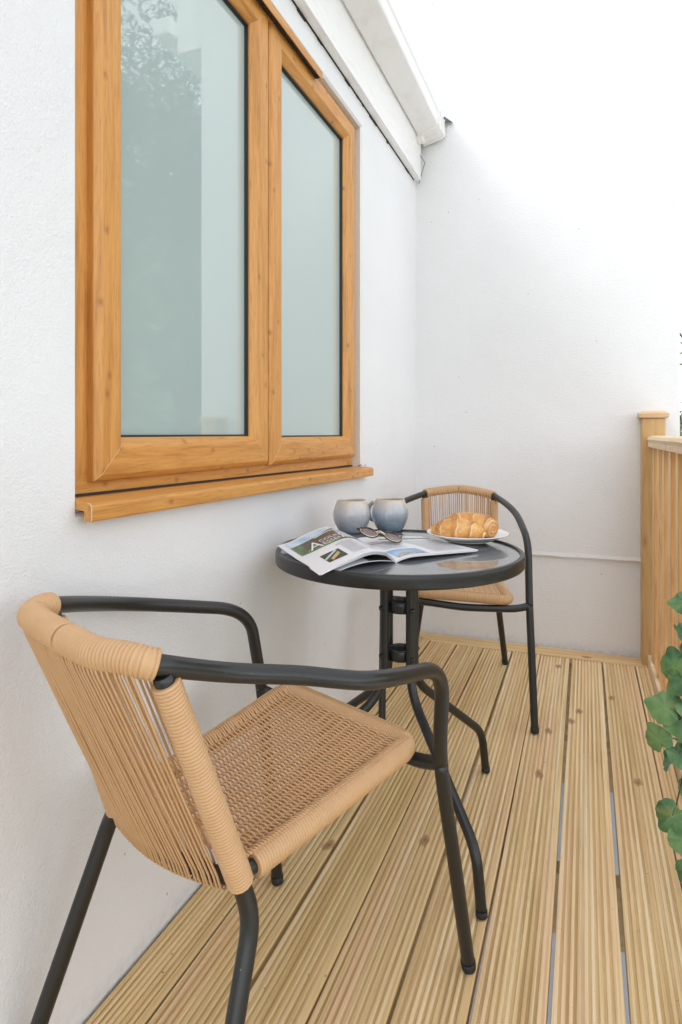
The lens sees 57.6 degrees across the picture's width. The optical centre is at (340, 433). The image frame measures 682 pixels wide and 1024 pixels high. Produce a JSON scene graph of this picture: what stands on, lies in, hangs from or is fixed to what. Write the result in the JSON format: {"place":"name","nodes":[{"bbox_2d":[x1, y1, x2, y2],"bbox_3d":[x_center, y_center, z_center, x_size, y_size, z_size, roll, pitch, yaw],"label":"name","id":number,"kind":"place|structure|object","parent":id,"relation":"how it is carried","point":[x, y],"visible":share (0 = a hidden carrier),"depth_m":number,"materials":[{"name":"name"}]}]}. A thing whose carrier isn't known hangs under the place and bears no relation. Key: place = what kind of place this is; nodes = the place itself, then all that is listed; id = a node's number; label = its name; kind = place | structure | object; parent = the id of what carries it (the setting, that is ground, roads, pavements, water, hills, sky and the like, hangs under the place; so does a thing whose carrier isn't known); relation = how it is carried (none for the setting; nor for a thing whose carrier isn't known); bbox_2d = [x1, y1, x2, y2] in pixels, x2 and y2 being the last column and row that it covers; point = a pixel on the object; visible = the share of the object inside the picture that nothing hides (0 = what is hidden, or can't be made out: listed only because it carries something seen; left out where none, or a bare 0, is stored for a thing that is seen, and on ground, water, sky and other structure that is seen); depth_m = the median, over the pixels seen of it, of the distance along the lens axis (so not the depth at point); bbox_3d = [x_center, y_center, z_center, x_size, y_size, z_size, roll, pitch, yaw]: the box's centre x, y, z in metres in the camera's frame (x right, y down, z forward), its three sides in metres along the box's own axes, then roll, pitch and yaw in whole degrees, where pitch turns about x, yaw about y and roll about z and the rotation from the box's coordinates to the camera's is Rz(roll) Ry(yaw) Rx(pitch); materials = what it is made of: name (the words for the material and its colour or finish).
{"place":"outdoors","nodes":[
{"label":"outdoors","id":0,"kind":"place"},
{"bbox_2d":[85,632,681,1023],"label":"deck","id":1,"kind":"structure","parent":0,"point":[357,922],"depth_m":1.34,"materials":[{"name":"brown wood"}]},
{"bbox_2d":[17,592,475,1023],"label":"bistro chair","id":2,"kind":"object","parent":1,"relation":"on","point":[371,753],"visible":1,"depth_m":0.85,"materials":[{"name":"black wicker"}]},
{"bbox_2d":[275,529,525,920],"bbox_3d":[0.148,0.644,1.599,0.629,0.698,0.634,0,0,21],"label":"bistro table","id":3,"kind":"object","parent":1,"relation":"on","point":[493,562],"visible":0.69,"depth_m":1.44,"materials":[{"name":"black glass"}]},
{"bbox_2d":[333,498,369,533],"bbox_3d":[0.024,0.250,1.873,0.130,0.098,0.112,0,0,21],"label":"mug","id":4,"kind":"object","parent":3,"relation":"on","point":[351,515],"visible":0.92,"depth_m":1.83,"materials":[{"name":"grey ceramic"}]},
{"bbox_2d":[278,527,477,574],"bbox_3d":[0.071,0.275,1.562,0.466,0.050,0.306,0,0,-32],"label":"magazine","id":5,"kind":"object","parent":3,"relation":"on","point":[322,551],"visible":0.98,"depth_m":1.50,"materials":[{"name":"white paper"}]},
{"bbox_2d":[356,527,401,542],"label":"sunglasses","id":6,"kind":"object","parent":5,"relation":"on","point":[369,532],"visible":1,"depth_m":1.61,"materials":[{"name":"brown plastic"}]},
{"bbox_2d":[368,497,407,531],"bbox_3d":[0.148,0.250,1.905,0.112,0.098,0.124,0,0,-15],"label":"mug","id":7,"kind":"object","parent":3,"relation":"on","point":[390,514],"visible":0.92,"depth_m":1.86,"materials":[{"name":"blue ceramic"}]},
{"bbox_2d":[427,528,508,543],"bbox_3d":[0.346,0.281,1.697,0.221,0.023,0.221,0,0,21],"label":"plate","id":8,"kind":"object","parent":3,"relation":"on","point":[500,534],"visible":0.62,"depth_m":1.62,"materials":[{"name":"white ceramic"}]},
{"bbox_2d":[431,517,485,537],"bbox_3d":[0.317,0.256,1.678,0.148,0.058,0.071,0,0,21],"label":"croissant","id":9,"kind":"object","parent":8,"relation":"on","point":[456,527],"visible":0.81,"depth_m":1.65,"materials":[{"name":"orange food"}]},
{"bbox_2d":[445,512,498,537],"bbox_3d":[0.356,0.252,1.723,0.158,0.067,0.075,0,0,21],"label":"croissant","id":10,"kind":"object","parent":8,"relation":"on","point":[489,524],"visible":0.46,"depth_m":1.69,"materials":[{"name":"orange food"}]},
{"bbox_2d":[378,485,538,733],"bbox_3d":[0.427,0.610,2.402,0.534,0.770,0.672,0,0,7],"label":"bistro chair","id":11,"kind":"object","parent":1,"relation":"on","point":[499,595],"visible":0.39,"depth_m":2.15,"materials":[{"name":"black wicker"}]},
{"bbox_2d":[637,411,681,780],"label":"balustrade","id":12,"kind":"object","parent":1,"relation":"attached to","point":[660,519],"visible":0.59,"depth_m":2.39,"materials":[{"name":"brown wood"}]},
{"bbox_2d":[644,592,681,881],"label":"trailing vine","id":13,"kind":"object","parent":12,"relation":"hanging from","point":[664,708],"visible":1,"depth_m":1.29,"materials":[{"name":"green plant"}]},
{"bbox_2d":[680,0,681,431],"label":"sky","id":14,"kind":"structure","parent":0,"point":[680,0],"materials":[{"name":"white"}]},
{"label":"ground","id":15,"kind":"structure","parent":0,"visible":0},
{"bbox_2d":[0,0,415,1023],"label":"house wall","id":16,"kind":"structure","parent":15,"relation":"on","point":[52,810],"depth_m":1.07,"materials":[{"name":"white paint"}]},
{"bbox_2d":[75,0,372,521],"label":"casement window","id":17,"kind":"structure","parent":16,"relation":"attached to","point":[214,250],"depth_m":1.47,"materials":[{"name":"brown wood"}]},
{"bbox_2d":[291,0,420,180],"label":"fascia board","id":18,"kind":"object","parent":16,"relation":"attached to","point":[334,29],"visible":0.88,"depth_m":2.28,"materials":[{"name":"white plastic"}]},
{"bbox_2d":[342,0,445,182],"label":"gutter","id":19,"kind":"object","parent":18,"relation":"attached to","point":[377,23],"visible":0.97,"depth_m":2.46,"materials":[{"name":"white plastic"}]},
{"bbox_2d":[389,0,679,1023],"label":"house wall","id":20,"kind":"structure","parent":15,"relation":"on","point":[547,278],"depth_m":2.88,"materials":[{"name":"white paint"}]},
{"bbox_2d":[680,333,681,435],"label":"garden tree","id":21,"kind":"object","parent":15,"relation":"on","point":[681,402],"visible":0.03,"depth_m":9.45,"materials":[{"name":"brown plant"}]}
]}

